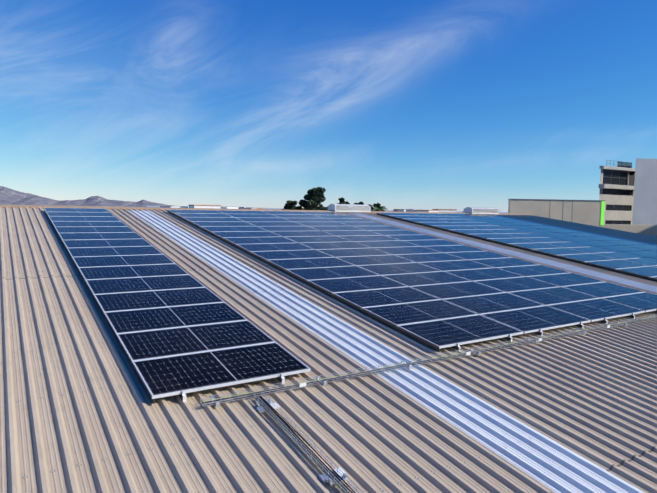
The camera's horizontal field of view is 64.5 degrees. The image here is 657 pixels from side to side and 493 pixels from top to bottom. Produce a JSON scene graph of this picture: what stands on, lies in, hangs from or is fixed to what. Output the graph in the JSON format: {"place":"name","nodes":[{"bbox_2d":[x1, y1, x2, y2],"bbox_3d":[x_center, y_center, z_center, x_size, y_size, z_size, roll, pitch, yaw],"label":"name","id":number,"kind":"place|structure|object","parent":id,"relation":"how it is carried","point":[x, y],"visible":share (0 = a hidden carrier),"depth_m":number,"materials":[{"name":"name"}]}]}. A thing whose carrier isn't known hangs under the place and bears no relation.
{"place":"outdoors","nodes":[
{"label":"outdoors","id":0,"kind":"place"},
{"bbox_2d":[0,186,181,206],"bbox_3d":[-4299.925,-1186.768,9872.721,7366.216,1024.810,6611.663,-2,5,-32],"label":"mountains","id":1,"kind":"structure","parent":0,"point":[10,196],"depth_m":10797.56,"materials":[{"name":"grey stone"}]},
{"bbox_2d":[0,204,280,209],"bbox_3d":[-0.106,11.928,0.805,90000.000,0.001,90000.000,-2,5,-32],"label":"ground","id":2,"kind":"structure","parent":0,"point":[96,206],"depth_m":6655.17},
{"bbox_2d":[281,200,295,209],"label":"tree","id":3,"kind":"object","parent":2,"relation":"on","point":[285,207],"visible":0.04,"depth_m":113.78,"materials":[{"name":"green plant"}]},
{"bbox_2d":[287,201,302,209],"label":"tree","id":4,"kind":"object","parent":2,"relation":"on","point":[291,205],"visible":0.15,"depth_m":108.22,"materials":[{"name":"green plant"}]},
{"bbox_2d":[337,197,349,203],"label":"tree","id":5,"kind":"object","parent":2,"relation":"on","point":[341,200],"visible":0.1,"depth_m":129.08,"materials":[{"name":"green plant"}]},
{"bbox_2d":[371,203,387,210],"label":"palm","id":6,"kind":"object","parent":2,"relation":"on","point":[377,206],"depth_m":118.74,"materials":[{"name":"green plant"}]},
{"bbox_2d":[0,207,554,492],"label":"roof","id":7,"kind":"structure","parent":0,"point":[80,412],"depth_m":5.60,"materials":[{"name":"metal"}]},
{"bbox_2d":[0,205,528,214],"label":"ridge cap","id":8,"kind":"object","parent":7,"relation":"on","point":[35,206],"visible":0.78,"depth_m":22.16,"materials":[{"name":"metal"}]},
{"bbox_2d":[328,204,370,211],"bbox_3d":[1.073,-1.966,26.633,2.190,0.388,0.700,-2,5,-32],"label":"vent","id":9,"kind":"object","parent":8,"relation":"on","point":[353,208],"visible":1,"depth_m":26.32,"materials":[{"name":"grey metal"}]},
{"bbox_2d":[463,207,498,213],"bbox_3d":[9.387,-2.194,31.909,2.390,0.388,0.700,-2,5,-32],"label":"vent","id":10,"kind":"object","parent":8,"relation":"on","point":[468,210],"visible":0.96,"depth_m":31.44,"materials":[{"name":"grey metal"}]},
{"bbox_2d":[129,210,644,492],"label":"skylight","id":11,"kind":"object","parent":7,"relation":"attached to","point":[552,465],"visible":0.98,"depth_m":6.63},
{"bbox_2d":[200,314,656,492],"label":"cable tray","id":12,"kind":"object","parent":7,"relation":"on","point":[295,426],"visible":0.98,"depth_m":6.41,"materials":[{"name":"silver metal"}]},
{"bbox_2d":[197,313,652,398],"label":"string cables","id":13,"kind":"object","parent":12,"relation":"on","point":[276,387],"visible":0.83,"depth_m":6.30,"materials":[{"name":"black plastic"}]},
{"bbox_2d":[201,316,655,492],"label":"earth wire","id":14,"kind":"object","parent":12,"relation":"in","point":[367,370],"visible":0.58,"depth_m":6.57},
{"bbox_2d":[202,317,656,492],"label":"tray cables","id":15,"kind":"object","parent":12,"relation":"in","point":[288,425],"visible":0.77,"depth_m":5.97,"materials":[{"name":"black rubber"}]},
{"bbox_2d":[210,315,654,485],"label":"conduit brackets","id":16,"kind":"object","parent":12,"relation":"attached to","point":[324,478],"visible":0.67,"depth_m":5.79,"materials":[{"name":"silver metal"}]},
{"bbox_2d":[270,325,609,476],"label":"labels","id":17,"kind":"object","parent":12,"relation":"attached to","point":[304,384],"visible":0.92,"depth_m":5.89,"materials":[{"name":"white plastic"}]},
{"bbox_2d":[160,206,462,212],"bbox_3d":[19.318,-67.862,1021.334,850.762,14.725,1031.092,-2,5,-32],"label":"town","id":18,"kind":"object","parent":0,"point":[405,210]},
{"bbox_2d":[299,187,327,209],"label":"tree","id":19,"kind":"object","parent":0,"point":[316,196],"depth_m":103.14,"materials":[{"name":"green plant"}]},
{"bbox_2d":[188,205,456,211],"bbox_3d":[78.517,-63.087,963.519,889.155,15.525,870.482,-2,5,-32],"label":"town terrain","id":20,"kind":"structure","parent":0,"point":[303,207],"depth_m":478.89,"materials":[{"name":"beige"}]},
{"bbox_2d":[147,205,507,212],"bbox_3d":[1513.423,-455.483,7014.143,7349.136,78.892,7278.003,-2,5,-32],"label":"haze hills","id":21,"kind":"structure","parent":0,"point":[282,208],"depth_m":8523.31,"materials":[{"name":"grey"}]},
{"bbox_2d":[0,0,656,211],"label":"sky","id":22,"kind":"structure","parent":0,"point":[459,105],"materials":[{"name":"blue"}]},
{"bbox_2d":[44,208,656,398],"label":"panel frames","id":23,"kind":"structure","parent":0,"point":[263,377],"depth_m":11.50,"materials":[{"name":"silver metal"}]},
{"bbox_2d":[44,210,656,403],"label":"panel skirts","id":24,"kind":"object","parent":23,"relation":"attached to","point":[371,315],"visible":0.57,"depth_m":12.73,"materials":[{"name":"metal"}]},
{"bbox_2d":[45,208,656,394],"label":"glass panel","id":25,"kind":"object","parent":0,"point":[177,373],"visible":0.96,"depth_m":11.85,"materials":[{"name":"blue glass"}]},
{"bbox_2d":[149,209,656,492],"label":"roof","id":26,"kind":"structure","parent":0,"point":[591,396],"depth_m":7.55,"materials":[{"name":"beige metal"}]},
{"bbox_2d":[67,209,656,401],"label":"mounting clamps","id":27,"kind":"object","parent":26,"relation":"on","point":[183,396],"visible":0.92,"depth_m":9.27,"materials":[{"name":"silver metal"}]},
{"bbox_2d":[348,213,656,292],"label":"skylight","id":28,"kind":"object","parent":26,"relation":"attached to","point":[581,270],"visible":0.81,"depth_m":17.50},
{"bbox_2d":[473,209,497,212],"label":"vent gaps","id":29,"kind":"object","parent":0,"point":[485,210],"visible":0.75,"depth_m":31.59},
{"bbox_2d":[358,212,656,286],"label":"roof","id":30,"kind":"structure","parent":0,"point":[620,275],"depth_m":18.40,"materials":[{"name":"grey metal"}]},
{"bbox_2d":[492,214,656,244],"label":"roof","id":31,"kind":"structure","parent":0,"point":[604,231],"depth_m":28.63,"materials":[{"name":"grey metal"}]},
{"bbox_2d":[493,215,656,245],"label":"solar panel edge","id":32,"kind":"object","parent":31,"relation":"attached to","point":[579,231],"visible":0.33,"depth_m":26.84,"materials":[{"name":"metal"}]},
{"bbox_2d":[508,200,656,236],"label":"parapet wall","id":33,"kind":"structure","parent":31,"relation":"on","point":[587,212],"depth_m":43.29,"materials":[{"name":"beige concrete"}]},
{"bbox_2d":[508,199,604,221],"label":"wall trim","id":34,"kind":"structure","parent":33,"relation":"attached to","point":[557,199],"depth_m":43.22,"materials":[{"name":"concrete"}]},
{"bbox_2d":[600,201,604,224],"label":"panel","id":35,"kind":"object","parent":33,"relation":"attached to","point":[602,212],"visible":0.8,"depth_m":43.22,"materials":[{"name":"green"}]},
{"bbox_2d":[598,162,634,223],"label":"tall building","id":36,"kind":"structure","parent":0,"point":[618,200],"depth_m":86.24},
{"bbox_2d":[603,169,632,223],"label":"tall building frames","id":37,"kind":"structure","parent":36,"relation":"attached to","point":[617,194],"depth_m":86.48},
{"bbox_2d":[606,160,630,167],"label":"roof rail","id":38,"kind":"object","parent":36,"relation":"on","point":[619,164],"visible":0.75,"depth_m":86.00,"materials":[{"name":"grey metal"}]},
{"bbox_2d":[629,172,634,185],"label":"terrace recess","id":39,"kind":"object","parent":36,"relation":"attached to","point":[631,178],"visible":1,"depth_m":87.93,"materials":[{"name":"grey concrete"}]},
{"bbox_2d":[632,158,656,224],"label":"tall building","id":40,"kind":"structure","parent":0,"point":[645,201],"depth_m":77.53,"materials":[{"name":"concrete"}]}
]}

